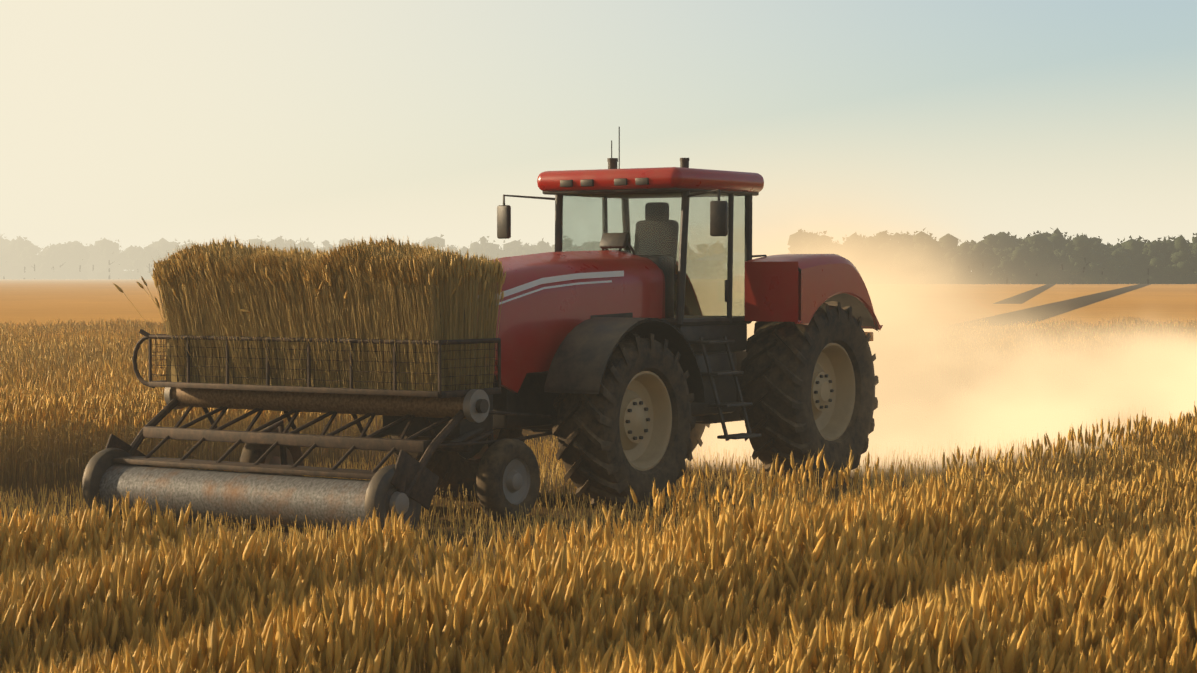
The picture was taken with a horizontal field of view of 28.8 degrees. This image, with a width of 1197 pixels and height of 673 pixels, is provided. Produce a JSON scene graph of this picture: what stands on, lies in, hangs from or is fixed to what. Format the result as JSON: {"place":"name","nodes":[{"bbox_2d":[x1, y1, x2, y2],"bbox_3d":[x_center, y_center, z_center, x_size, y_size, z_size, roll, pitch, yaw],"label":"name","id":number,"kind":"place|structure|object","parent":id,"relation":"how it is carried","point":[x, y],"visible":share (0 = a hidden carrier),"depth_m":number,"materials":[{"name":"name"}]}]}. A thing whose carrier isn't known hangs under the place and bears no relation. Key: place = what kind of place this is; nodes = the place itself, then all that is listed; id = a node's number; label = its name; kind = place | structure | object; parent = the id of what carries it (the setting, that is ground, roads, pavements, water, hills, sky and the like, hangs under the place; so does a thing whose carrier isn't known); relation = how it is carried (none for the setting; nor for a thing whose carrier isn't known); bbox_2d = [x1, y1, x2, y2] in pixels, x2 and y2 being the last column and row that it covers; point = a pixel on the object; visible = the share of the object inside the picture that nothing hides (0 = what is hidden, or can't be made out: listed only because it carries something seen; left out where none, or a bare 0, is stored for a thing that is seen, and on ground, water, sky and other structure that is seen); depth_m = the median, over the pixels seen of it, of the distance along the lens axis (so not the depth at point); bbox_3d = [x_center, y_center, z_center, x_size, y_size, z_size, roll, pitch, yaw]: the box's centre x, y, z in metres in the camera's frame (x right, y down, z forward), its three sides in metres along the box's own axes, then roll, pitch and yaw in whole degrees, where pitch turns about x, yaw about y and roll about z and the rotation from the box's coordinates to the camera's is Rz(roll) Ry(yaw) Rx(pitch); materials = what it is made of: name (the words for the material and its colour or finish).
{"place":"outdoors","nodes":[
{"label":"outdoors","id":0,"kind":"place"},
{"bbox_2d":[0,233,734,278],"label":"treeline","id":1,"kind":"object","parent":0,"point":[18,254],"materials":[{"name":"green plant"}]},
{"bbox_2d":[0,468,1196,672],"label":"wheat field","id":2,"kind":"structure","parent":0,"point":[1070,600],"depth_m":9.76,"materials":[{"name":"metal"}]},
{"bbox_2d":[0,375,1196,642],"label":"wheat field","id":3,"kind":"structure","parent":0,"point":[1140,493],"depth_m":18.26,"materials":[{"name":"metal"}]},
{"bbox_2d":[0,276,1196,671],"bbox_3d":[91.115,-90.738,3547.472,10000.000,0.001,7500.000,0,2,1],"label":"field ground","id":4,"kind":"structure","parent":0,"point":[22,302],"depth_m":49.70,"materials":[{"name":"beige soil"}]},
{"bbox_2d":[82,329,556,531],"bbox_3d":[-2.330,0.784,20.810,3.727,1.682,3.073,1,2,34],"label":"harvester header","id":5,"kind":"object","parent":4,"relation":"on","point":[266,481],"visible":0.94,"depth_m":19.97,"materials":[{"name":"metal"}]},
{"bbox_2d":[113,235,505,390],"bbox_3d":[-2.525,-0.234,20.413,3.815,1.389,1.526,1,2,37],"label":"wheat sheaf","id":6,"kind":"object","parent":5,"relation":"on","point":[408,291],"depth_m":19.94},
{"bbox_2d":[0,371,1196,670],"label":"wheat stubble","id":7,"kind":"object","parent":4,"relation":"on","point":[1056,419],"visible":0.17,"depth_m":27.77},
{"bbox_2d":[383,127,882,509],"bbox_3d":[0.174,-0.260,23.098,2.844,3.620,6.246,1,2,34],"label":"tractor","id":8,"kind":"object","parent":4,"relation":"on","point":[637,370],"visible":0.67,"depth_m":22.76,"materials":[{"name":"red paint"}]},
{"bbox_2d":[787,228,1196,283],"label":"treeline","id":9,"kind":"object","parent":4,"relation":"on","point":[946,258],"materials":[{"name":"green plant"}]},
{"bbox_2d":[0,316,1196,437],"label":"wheat field","id":10,"kind":"structure","parent":0,"point":[45,355],"depth_m":43.96,"materials":[{"name":"plant"}]},
{"bbox_2d":[0,0,1196,275],"label":"sky","id":11,"kind":"structure","parent":0,"point":[141,123],"materials":[{"name":"blue"}]},
{"bbox_2d":[915,283,1150,332],"bbox_3d":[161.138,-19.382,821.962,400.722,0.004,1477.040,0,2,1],"label":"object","id":12,"kind":"structure","parent":0,"point":[1039,313],"depth_m":161.20,"materials":[{"name":"brown"}]}
]}

